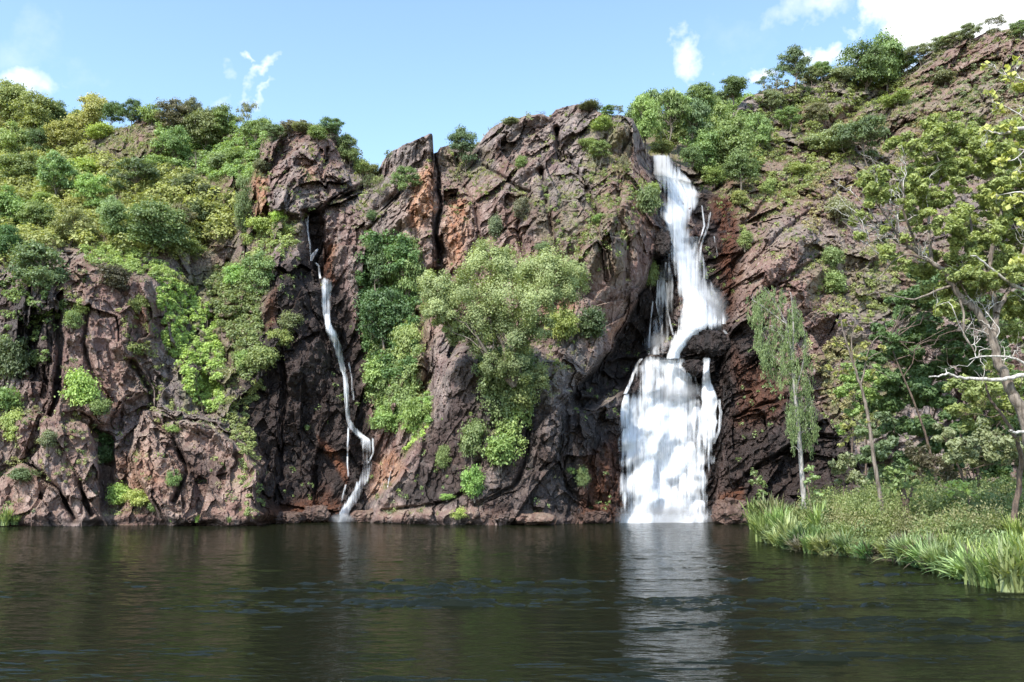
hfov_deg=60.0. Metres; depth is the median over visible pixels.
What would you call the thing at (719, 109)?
tree
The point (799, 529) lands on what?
grass tussock
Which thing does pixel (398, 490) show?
undergrowth
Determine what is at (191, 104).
tree
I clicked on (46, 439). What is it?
shrub
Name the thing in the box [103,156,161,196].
tree
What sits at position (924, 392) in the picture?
tree
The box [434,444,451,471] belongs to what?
shrub
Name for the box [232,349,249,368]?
shrub
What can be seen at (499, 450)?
shrub
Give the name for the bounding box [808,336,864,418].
creeper
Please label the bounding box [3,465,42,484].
shrub
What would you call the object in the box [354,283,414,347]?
tree
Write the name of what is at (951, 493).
tree
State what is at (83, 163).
shrub
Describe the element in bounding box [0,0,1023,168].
sky
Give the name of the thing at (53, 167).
tree
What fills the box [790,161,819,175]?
shrub
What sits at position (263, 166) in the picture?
shrub
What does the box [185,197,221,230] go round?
tree
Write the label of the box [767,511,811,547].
grass tussock
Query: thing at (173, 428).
shrub
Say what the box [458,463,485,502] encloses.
shrub
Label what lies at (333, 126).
tree
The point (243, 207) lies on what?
tree
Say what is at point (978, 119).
shrub
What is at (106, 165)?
shrub
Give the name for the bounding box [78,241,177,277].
fern bank
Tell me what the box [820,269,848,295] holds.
shrub
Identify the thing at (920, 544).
grass tussock
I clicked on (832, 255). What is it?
shrub
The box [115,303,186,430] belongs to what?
undergrowth
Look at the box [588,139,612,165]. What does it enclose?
tree
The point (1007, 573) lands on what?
grass tussock
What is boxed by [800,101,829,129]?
tree
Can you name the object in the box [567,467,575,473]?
shrub
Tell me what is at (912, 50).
tree
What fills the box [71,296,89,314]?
shrub
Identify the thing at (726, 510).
boulder
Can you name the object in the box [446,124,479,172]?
tree
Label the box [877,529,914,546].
grass tussock
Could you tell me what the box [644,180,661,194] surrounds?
shrub
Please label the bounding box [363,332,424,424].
creeper
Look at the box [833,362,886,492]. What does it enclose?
tree
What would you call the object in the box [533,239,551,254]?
shrub
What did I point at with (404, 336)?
shrub
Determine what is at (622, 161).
tree
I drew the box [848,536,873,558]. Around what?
grass tussock
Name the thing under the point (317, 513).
boulder
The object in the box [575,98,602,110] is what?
shrub
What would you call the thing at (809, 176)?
undergrowth
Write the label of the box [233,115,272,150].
tree
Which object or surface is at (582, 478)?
shrub
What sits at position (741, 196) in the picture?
shrub
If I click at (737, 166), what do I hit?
tree
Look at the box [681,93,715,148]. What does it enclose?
tree
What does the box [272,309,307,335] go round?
shrub
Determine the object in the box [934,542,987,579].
grass tussock
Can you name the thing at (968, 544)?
grass tussock
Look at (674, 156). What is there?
hill
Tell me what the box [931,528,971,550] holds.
grass tussock
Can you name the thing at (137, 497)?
shrub
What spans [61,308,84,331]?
shrub
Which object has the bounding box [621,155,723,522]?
waterfall
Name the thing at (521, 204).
tree
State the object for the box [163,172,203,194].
shrub
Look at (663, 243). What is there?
boulder
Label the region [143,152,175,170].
shrub
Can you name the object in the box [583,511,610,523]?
boulder
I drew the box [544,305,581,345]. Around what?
shrub
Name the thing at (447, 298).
tree
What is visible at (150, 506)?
shrub
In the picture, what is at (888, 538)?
grass
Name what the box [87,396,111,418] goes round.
shrub
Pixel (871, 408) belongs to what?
tree
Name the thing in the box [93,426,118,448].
shrub
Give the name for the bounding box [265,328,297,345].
shrub
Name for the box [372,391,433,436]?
creeper
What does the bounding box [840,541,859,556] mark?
grass tussock
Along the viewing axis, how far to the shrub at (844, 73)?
150.16 m
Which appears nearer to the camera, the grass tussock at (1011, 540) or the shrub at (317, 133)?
the grass tussock at (1011, 540)
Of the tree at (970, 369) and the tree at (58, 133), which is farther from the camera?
the tree at (58, 133)
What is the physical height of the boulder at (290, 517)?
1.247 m
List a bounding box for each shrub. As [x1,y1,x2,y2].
[0,327,36,385]
[0,383,26,416]
[0,406,23,445]
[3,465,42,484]
[26,190,53,203]
[36,429,59,449]
[54,366,104,414]
[60,193,86,208]
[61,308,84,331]
[67,156,100,173]
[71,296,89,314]
[82,121,117,141]
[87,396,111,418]
[93,261,136,291]
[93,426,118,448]
[98,444,113,465]
[100,156,117,171]
[103,480,130,508]
[121,488,149,509]
[126,342,149,355]
[128,293,157,313]
[136,103,160,124]
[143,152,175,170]
[146,502,155,512]
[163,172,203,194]
[164,424,181,434]
[165,469,182,488]
[175,236,208,256]
[194,181,222,201]
[204,151,228,169]
[221,262,250,288]
[222,146,245,163]
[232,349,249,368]
[235,338,281,375]
[241,213,271,233]
[251,158,270,171]
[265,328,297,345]
[268,210,289,221]
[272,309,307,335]
[291,120,317,132]
[306,124,328,140]
[353,158,371,176]
[359,353,390,387]
[365,207,377,223]
[366,163,380,174]
[368,410,401,434]
[389,318,430,372]
[396,396,432,428]
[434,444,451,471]
[439,493,455,501]
[449,505,466,521]
[457,414,490,463]
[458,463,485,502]
[474,433,527,472]
[487,212,503,237]
[500,116,518,125]
[503,382,541,413]
[515,154,527,167]
[529,359,549,391]
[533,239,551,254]
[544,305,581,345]
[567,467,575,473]
[574,464,591,487]
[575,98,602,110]
[575,303,607,342]
[577,137,595,147]
[588,113,617,133]
[591,213,604,224]
[634,184,663,219]
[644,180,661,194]
[646,260,658,289]
[648,138,676,154]
[676,143,703,166]
[697,160,725,187]
[727,188,748,207]
[736,226,754,251]
[760,176,776,196]
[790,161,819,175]
[795,129,839,154]
[820,191,858,225]
[820,244,845,269]
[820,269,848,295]
[827,63,857,82]
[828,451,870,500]
[870,87,918,110]
[903,440,958,491]
[920,114,947,131]
[929,68,960,84]
[967,112,985,125]
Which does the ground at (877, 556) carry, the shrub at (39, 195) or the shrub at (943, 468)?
the shrub at (943, 468)
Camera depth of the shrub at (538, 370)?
82.50 m
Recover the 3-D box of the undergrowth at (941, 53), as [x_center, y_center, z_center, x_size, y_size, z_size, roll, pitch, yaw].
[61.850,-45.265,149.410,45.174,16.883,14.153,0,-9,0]
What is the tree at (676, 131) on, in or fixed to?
on the hill
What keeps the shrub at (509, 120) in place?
on the cliff
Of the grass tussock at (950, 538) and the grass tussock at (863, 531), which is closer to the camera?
the grass tussock at (950, 538)
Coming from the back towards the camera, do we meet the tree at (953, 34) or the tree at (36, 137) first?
the tree at (953, 34)
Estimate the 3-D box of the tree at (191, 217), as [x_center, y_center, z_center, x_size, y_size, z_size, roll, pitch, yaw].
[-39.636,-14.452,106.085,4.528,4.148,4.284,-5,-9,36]
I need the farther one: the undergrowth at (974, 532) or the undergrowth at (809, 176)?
the undergrowth at (809, 176)
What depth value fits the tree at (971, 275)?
43.21 m
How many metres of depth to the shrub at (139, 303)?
89.72 m
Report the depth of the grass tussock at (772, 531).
55.71 m
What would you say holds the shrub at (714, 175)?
on the cliff
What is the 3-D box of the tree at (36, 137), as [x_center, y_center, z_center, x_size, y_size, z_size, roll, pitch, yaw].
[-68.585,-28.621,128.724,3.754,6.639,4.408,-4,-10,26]
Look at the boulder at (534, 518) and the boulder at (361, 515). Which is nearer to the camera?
the boulder at (534, 518)
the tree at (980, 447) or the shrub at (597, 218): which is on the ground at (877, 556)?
the tree at (980, 447)
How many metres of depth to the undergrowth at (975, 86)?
140.78 m
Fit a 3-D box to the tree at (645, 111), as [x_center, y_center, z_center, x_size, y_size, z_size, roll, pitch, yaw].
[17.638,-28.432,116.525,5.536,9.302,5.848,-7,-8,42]
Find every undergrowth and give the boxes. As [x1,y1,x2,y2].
[0,38,1022,514]
[0,101,248,266]
[3,405,100,482]
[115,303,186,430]
[142,117,362,163]
[149,120,268,179]
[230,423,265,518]
[542,164,639,270]
[677,109,764,176]
[744,62,910,203]
[760,27,1023,98]
[776,98,1021,234]
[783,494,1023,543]
[790,501,1022,545]
[797,471,1023,534]
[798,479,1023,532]
[813,251,997,325]
[832,540,879,554]
[891,501,1021,526]
[903,53,1018,127]
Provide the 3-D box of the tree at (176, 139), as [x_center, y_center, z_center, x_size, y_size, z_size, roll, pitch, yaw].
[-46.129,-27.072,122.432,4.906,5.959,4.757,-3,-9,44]
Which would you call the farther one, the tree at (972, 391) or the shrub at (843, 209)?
the shrub at (843, 209)
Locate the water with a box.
[0,521,1023,681]
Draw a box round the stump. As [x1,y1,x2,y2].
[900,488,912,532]
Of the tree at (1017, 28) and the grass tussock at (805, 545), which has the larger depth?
the tree at (1017, 28)
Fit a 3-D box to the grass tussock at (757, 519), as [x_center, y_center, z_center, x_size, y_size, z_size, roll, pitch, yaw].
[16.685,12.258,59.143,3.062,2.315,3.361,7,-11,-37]
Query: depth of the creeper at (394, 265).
99.80 m
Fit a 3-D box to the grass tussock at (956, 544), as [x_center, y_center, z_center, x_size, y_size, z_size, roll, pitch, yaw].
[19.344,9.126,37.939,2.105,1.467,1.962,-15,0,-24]
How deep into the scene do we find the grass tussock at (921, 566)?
40.25 m
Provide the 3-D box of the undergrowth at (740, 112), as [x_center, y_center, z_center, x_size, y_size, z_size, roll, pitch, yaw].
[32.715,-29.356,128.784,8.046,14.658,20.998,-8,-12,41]
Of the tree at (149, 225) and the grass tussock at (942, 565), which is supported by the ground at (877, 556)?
the grass tussock at (942, 565)
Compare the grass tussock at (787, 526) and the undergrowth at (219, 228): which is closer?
the grass tussock at (787, 526)
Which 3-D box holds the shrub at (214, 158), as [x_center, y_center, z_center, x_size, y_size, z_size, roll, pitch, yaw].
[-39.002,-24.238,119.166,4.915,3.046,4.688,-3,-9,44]
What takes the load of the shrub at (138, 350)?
on the cliff
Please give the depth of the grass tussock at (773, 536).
54.75 m
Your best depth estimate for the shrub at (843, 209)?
112.60 m
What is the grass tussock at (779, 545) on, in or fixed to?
on the ground at (877, 556)
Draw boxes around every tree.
[0,77,31,128]
[0,118,40,153]
[0,149,42,185]
[0,182,29,226]
[0,223,24,266]
[0,239,74,303]
[3,87,61,128]
[13,199,59,232]
[20,123,50,154]
[33,149,80,195]
[41,118,84,148]
[47,205,98,247]
[50,98,68,120]
[60,91,108,140]
[69,107,84,135]
[70,169,114,207]
[95,195,127,241]
[96,201,134,243]
[98,101,129,130]
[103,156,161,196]
[117,97,142,127]
[122,195,194,257]
[152,97,191,130]
[156,125,192,160]
[169,202,197,224]
[178,95,203,115]
[180,106,222,150]
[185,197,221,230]
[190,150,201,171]
[209,102,243,141]
[231,168,254,242]
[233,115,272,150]
[235,101,258,141]
[238,248,276,300]
[261,121,286,142]
[280,119,296,138]
[316,116,345,138]
[333,132,361,168]
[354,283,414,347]
[360,173,376,210]
[360,227,391,290]
[369,174,390,212]
[384,149,392,169]
[384,234,425,295]
[389,165,423,204]
[416,237,592,387]
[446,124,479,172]
[512,194,533,227]
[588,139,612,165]
[599,104,613,118]
[609,105,623,116]
[619,154,628,172]
[622,93,658,138]
[630,92,661,158]
[640,87,666,121]
[650,87,691,157]
[650,119,687,154]
[661,92,693,122]
[663,95,702,146]
[677,126,722,173]
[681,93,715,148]
[683,81,718,106]
[702,95,735,133]
[710,114,758,166]
[712,87,737,107]
[713,74,749,104]
[719,148,760,188]
[726,91,761,113]
[744,112,773,150]
[745,285,820,508]
[748,467,767,507]
[753,76,771,91]
[757,89,781,116]
[762,66,790,88]
[772,105,801,131]
[774,44,811,93]
[799,65,823,85]
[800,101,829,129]
[803,465,824,504]
[811,61,833,82]
[824,110,1023,445]
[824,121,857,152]
[825,297,888,510]
[826,111,890,166]
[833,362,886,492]
[835,37,891,90]
[843,352,906,477]
[853,411,909,486]
[856,296,1023,487]
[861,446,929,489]
[863,27,905,94]
[874,325,971,483]
[876,270,1023,495]
[881,464,920,507]
[898,50,916,74]
[904,41,935,66]
[914,396,1023,489]
[927,35,949,51]
[930,416,1023,488]
[939,31,964,46]
[941,363,1023,486]
[943,478,978,514]
[955,21,982,43]
[958,373,1023,530]
[978,54,1023,266]
[980,14,1006,32]
[1003,318,1023,429]
[1006,19,1023,38]
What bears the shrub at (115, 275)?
on the cliff
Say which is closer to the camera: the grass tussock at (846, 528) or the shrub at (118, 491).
the grass tussock at (846, 528)
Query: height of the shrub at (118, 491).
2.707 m
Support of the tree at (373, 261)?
on the cliff
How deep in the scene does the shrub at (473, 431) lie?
81.59 m
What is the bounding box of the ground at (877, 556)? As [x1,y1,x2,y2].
[831,532,996,565]
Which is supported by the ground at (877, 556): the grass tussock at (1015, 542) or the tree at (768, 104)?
the grass tussock at (1015, 542)
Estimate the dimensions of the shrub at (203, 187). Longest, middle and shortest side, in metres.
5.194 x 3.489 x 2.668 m
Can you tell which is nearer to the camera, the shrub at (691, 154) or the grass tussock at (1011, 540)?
the grass tussock at (1011, 540)
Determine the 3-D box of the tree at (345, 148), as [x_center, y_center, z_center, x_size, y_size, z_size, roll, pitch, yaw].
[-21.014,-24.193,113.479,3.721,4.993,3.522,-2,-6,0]
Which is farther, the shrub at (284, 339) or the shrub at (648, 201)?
the shrub at (648, 201)
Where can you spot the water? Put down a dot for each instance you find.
(352, 601)
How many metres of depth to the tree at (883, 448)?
63.10 m
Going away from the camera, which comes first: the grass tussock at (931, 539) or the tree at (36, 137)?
the grass tussock at (931, 539)
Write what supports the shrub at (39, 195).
on the cliff
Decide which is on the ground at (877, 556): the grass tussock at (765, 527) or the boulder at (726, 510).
the grass tussock at (765, 527)
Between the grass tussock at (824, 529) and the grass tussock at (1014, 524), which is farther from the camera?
the grass tussock at (824, 529)
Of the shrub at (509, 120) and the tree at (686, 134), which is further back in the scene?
the tree at (686, 134)
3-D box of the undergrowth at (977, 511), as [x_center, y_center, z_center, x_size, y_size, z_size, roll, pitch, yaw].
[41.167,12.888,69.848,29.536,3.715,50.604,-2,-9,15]
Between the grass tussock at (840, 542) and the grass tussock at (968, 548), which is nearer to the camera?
the grass tussock at (968, 548)
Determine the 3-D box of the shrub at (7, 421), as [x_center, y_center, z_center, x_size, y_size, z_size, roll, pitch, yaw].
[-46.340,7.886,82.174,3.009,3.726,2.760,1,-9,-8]
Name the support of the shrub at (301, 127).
on the cliff
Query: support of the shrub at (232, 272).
on the cliff
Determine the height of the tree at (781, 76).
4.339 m
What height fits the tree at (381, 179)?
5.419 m
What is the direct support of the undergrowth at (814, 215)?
on the cliff
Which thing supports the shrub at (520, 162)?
on the cliff
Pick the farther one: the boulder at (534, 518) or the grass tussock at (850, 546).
the boulder at (534, 518)
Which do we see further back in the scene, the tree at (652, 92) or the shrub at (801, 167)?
the tree at (652, 92)
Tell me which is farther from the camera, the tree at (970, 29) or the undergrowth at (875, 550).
the tree at (970, 29)
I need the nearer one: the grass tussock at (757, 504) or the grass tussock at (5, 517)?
the grass tussock at (757, 504)
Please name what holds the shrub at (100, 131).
on the cliff
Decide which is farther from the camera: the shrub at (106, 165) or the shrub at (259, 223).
the shrub at (106, 165)
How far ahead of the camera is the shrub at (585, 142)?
108.52 m
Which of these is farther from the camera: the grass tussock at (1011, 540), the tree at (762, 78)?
the tree at (762, 78)
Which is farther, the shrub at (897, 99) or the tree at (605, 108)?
the shrub at (897, 99)
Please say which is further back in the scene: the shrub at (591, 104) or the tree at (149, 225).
the shrub at (591, 104)
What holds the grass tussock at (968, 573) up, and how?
in the water
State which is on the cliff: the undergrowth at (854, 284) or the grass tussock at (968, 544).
the undergrowth at (854, 284)
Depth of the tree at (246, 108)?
120.36 m
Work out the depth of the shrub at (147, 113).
126.73 m
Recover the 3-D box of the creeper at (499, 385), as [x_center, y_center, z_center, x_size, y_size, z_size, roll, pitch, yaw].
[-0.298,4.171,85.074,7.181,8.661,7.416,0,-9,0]
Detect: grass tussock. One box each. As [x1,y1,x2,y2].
[0,505,13,525]
[10,514,22,524]
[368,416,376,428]
[733,495,758,528]
[742,490,789,519]
[742,507,770,541]
[744,493,796,524]
[754,521,771,534]
[756,503,792,530]
[757,528,773,543]
[760,523,785,538]
[761,527,778,545]
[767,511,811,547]
[769,536,781,547]
[770,534,789,548]
[778,520,812,549]
[779,530,796,549]
[783,531,811,552]
[784,499,821,523]
[795,497,841,529]
[798,528,818,553]
[800,528,837,554]
[803,521,822,539]
[820,525,832,537]
[821,525,865,556]
[828,521,861,537]
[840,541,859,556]
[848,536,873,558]
[851,536,876,558]
[853,522,871,539]
[870,530,922,564]
[873,536,893,558]
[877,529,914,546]
[879,530,917,562]
[884,536,900,560]
[890,540,928,567]
[892,532,929,564]
[898,532,952,564]
[901,538,942,569]
[911,531,958,549]
[914,541,955,570]
[915,539,957,573]
[917,547,931,570]
[919,550,952,576]
[925,539,954,559]
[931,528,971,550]
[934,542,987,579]
[940,537,989,557]
[941,546,980,574]
[948,540,983,555]
[955,536,992,560]
[959,549,991,585]
[962,538,1014,588]
[963,535,1023,592]
[971,536,990,547]
[975,533,1009,552]
[982,526,1023,557]
[990,512,1023,538]
[993,531,1023,588]
[994,530,1023,551]
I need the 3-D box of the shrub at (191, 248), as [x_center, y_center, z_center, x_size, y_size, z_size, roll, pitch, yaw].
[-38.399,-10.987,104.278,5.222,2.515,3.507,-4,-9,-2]
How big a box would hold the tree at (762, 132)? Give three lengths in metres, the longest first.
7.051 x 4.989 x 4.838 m
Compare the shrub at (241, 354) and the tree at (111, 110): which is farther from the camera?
the tree at (111, 110)
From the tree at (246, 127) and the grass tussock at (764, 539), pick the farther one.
the tree at (246, 127)
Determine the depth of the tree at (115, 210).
98.72 m
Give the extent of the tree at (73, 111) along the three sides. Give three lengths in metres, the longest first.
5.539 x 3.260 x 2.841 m
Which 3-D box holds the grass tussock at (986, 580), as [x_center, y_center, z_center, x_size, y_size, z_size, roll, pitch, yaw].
[18.108,8.420,33.518,2.544,1.896,2.414,-1,-9,4]
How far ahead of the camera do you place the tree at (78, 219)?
97.98 m
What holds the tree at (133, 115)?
on the cliff
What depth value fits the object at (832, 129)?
130.79 m
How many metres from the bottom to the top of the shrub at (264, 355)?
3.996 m
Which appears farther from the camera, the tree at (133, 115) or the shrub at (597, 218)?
the tree at (133, 115)
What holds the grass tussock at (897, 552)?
on the ground at (877, 556)
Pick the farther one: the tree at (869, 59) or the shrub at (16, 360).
the tree at (869, 59)
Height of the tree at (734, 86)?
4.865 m
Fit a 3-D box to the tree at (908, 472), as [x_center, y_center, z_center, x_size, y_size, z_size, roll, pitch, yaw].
[22.543,9.296,51.338,2.064,4.351,3.013,-5,-10,27]
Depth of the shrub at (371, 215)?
103.74 m
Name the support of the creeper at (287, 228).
attached to the cliff
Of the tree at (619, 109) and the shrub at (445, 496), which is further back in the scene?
the tree at (619, 109)
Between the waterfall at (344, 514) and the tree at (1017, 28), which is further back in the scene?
the tree at (1017, 28)
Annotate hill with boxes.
[643,132,693,167]
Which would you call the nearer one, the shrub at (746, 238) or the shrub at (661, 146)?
the shrub at (746, 238)
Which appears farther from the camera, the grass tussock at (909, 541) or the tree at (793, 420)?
the tree at (793, 420)
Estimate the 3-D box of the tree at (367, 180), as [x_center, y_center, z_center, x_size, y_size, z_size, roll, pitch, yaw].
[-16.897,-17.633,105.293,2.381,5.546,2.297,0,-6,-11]
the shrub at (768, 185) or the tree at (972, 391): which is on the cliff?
the shrub at (768, 185)
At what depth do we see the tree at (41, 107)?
136.07 m
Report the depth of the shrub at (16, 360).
85.20 m
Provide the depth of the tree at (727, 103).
145.08 m
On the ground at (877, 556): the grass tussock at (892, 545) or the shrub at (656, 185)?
the grass tussock at (892, 545)
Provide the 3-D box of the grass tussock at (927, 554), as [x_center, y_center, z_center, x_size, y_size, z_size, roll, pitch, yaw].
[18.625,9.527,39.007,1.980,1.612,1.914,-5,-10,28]
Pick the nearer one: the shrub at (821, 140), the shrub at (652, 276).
the shrub at (652, 276)
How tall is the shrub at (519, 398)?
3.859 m
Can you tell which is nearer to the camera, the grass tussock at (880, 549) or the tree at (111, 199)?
the grass tussock at (880, 549)
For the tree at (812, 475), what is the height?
4.882 m
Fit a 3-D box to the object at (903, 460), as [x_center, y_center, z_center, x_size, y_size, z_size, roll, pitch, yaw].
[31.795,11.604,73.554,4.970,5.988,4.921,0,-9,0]
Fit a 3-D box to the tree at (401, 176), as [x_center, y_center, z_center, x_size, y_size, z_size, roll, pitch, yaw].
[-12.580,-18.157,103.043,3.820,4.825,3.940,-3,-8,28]
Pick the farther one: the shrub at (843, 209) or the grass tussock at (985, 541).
the shrub at (843, 209)
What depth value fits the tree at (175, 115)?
125.19 m
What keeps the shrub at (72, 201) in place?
on the cliff
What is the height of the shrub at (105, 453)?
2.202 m
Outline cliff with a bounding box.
[0,29,1023,526]
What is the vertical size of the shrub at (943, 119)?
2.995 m
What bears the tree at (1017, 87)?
on the ground at (877, 556)
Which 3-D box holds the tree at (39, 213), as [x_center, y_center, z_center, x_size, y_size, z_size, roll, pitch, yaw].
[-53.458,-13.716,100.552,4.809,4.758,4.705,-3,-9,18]
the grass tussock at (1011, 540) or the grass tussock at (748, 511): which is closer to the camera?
the grass tussock at (1011, 540)
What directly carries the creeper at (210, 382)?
attached to the cliff
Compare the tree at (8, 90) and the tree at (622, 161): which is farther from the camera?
the tree at (8, 90)
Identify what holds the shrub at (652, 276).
on the cliff
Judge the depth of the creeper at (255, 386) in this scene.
87.80 m
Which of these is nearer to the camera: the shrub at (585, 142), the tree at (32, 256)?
the tree at (32, 256)
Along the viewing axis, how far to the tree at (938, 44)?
151.60 m
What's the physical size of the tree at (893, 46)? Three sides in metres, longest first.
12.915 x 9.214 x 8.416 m
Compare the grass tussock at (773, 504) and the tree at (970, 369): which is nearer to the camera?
the grass tussock at (773, 504)
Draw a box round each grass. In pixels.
[796,512,1002,550]
[819,532,999,551]
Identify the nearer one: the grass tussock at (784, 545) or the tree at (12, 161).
the grass tussock at (784, 545)
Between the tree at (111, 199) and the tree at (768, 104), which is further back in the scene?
the tree at (768, 104)
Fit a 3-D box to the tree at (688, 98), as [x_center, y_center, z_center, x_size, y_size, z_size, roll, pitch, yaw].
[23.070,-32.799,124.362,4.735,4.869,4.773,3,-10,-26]
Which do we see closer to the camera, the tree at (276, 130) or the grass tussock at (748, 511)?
the grass tussock at (748, 511)
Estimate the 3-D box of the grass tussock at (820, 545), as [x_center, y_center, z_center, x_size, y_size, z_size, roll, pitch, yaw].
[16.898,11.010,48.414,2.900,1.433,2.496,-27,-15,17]
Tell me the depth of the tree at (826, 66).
151.44 m
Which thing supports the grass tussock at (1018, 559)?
on the ground at (877, 556)
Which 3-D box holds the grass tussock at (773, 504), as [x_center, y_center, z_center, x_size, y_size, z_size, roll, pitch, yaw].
[18.586,12.260,63.004,4.078,3.071,4.471,-6,-11,34]
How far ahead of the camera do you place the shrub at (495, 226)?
100.33 m
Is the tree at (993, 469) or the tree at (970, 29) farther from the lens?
the tree at (970, 29)
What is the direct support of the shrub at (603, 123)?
on the cliff
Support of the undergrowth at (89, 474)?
on the cliff
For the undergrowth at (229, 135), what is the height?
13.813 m
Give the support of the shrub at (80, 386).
on the cliff
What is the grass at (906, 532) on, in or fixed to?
on the ground at (877, 556)
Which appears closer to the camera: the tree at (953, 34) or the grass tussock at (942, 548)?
the grass tussock at (942, 548)
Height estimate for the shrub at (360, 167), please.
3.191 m
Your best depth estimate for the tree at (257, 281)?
97.31 m
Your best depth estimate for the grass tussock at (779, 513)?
57.91 m
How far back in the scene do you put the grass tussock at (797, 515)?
59.17 m
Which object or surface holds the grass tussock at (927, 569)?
on the ground at (877, 556)
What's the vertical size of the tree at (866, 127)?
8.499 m
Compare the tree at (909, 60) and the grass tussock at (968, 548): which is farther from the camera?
the tree at (909, 60)
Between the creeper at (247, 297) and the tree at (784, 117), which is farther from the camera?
the tree at (784, 117)
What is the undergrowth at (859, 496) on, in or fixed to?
on the ground at (877, 556)
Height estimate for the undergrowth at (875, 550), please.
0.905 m
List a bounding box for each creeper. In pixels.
[0,276,69,366]
[155,272,226,412]
[203,261,264,380]
[225,378,265,457]
[239,216,298,260]
[351,229,424,380]
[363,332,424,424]
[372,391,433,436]
[470,344,546,426]
[494,387,533,461]
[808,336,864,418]
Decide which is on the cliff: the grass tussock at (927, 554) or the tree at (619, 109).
the tree at (619, 109)
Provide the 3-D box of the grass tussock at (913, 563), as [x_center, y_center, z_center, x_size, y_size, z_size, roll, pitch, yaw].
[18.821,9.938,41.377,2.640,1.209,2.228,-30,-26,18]
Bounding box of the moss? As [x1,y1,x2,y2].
[402,424,428,449]
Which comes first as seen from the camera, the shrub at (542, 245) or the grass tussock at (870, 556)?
the grass tussock at (870, 556)
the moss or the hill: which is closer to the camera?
the moss
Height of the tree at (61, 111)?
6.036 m
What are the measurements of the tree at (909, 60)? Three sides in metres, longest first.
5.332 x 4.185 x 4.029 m
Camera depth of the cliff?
94.05 m
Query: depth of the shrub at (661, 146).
120.71 m
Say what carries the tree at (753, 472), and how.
on the ground at (877, 556)
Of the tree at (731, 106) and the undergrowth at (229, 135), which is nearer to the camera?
the undergrowth at (229, 135)
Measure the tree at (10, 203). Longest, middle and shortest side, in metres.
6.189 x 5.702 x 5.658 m
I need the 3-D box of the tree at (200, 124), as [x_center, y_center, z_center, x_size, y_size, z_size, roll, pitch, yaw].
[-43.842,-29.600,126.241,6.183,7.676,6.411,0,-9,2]
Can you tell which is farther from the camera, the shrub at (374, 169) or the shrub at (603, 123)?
the shrub at (374, 169)
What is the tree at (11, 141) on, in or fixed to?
on the cliff
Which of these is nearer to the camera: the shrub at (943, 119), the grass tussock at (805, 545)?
the grass tussock at (805, 545)
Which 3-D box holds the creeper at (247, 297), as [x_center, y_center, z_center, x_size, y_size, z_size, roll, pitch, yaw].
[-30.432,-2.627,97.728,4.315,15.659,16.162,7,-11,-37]
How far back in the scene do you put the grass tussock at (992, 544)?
38.07 m
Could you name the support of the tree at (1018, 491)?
on the ground at (877, 556)
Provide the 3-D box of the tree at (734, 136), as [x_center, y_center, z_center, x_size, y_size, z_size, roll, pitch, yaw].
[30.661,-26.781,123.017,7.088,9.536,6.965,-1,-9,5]
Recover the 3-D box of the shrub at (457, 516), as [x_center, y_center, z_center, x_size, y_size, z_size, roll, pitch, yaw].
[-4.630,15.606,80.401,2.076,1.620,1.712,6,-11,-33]
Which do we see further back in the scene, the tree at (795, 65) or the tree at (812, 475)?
the tree at (795, 65)
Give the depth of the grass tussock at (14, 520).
78.31 m
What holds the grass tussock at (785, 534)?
on the ground at (877, 556)
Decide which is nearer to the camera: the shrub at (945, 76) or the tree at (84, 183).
the tree at (84, 183)
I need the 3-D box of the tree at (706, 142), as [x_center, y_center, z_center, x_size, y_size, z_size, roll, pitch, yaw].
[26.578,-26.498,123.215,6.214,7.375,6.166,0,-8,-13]
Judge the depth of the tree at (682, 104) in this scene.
122.85 m
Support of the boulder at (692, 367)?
on the cliff
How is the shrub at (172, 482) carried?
on the cliff
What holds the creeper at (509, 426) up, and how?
attached to the cliff
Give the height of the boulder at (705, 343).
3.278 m
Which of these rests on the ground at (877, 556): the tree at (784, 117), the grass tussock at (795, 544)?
the grass tussock at (795, 544)
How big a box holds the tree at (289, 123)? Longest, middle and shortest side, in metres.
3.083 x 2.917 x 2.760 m
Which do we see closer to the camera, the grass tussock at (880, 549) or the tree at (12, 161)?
the grass tussock at (880, 549)
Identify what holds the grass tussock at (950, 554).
on the ground at (877, 556)
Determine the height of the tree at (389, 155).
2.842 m
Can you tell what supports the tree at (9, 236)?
on the cliff
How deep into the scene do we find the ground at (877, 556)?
45.59 m
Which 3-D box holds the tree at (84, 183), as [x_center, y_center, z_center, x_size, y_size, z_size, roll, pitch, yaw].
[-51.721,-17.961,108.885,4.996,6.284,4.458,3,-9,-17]
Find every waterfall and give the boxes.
[308,218,388,521]
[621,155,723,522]
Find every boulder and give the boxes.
[274,511,305,522]
[302,505,330,521]
[350,508,373,521]
[515,512,556,524]
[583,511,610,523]
[655,229,671,255]
[681,359,703,375]
[684,329,730,358]
[711,497,749,523]
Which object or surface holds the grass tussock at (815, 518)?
on the ground at (877, 556)

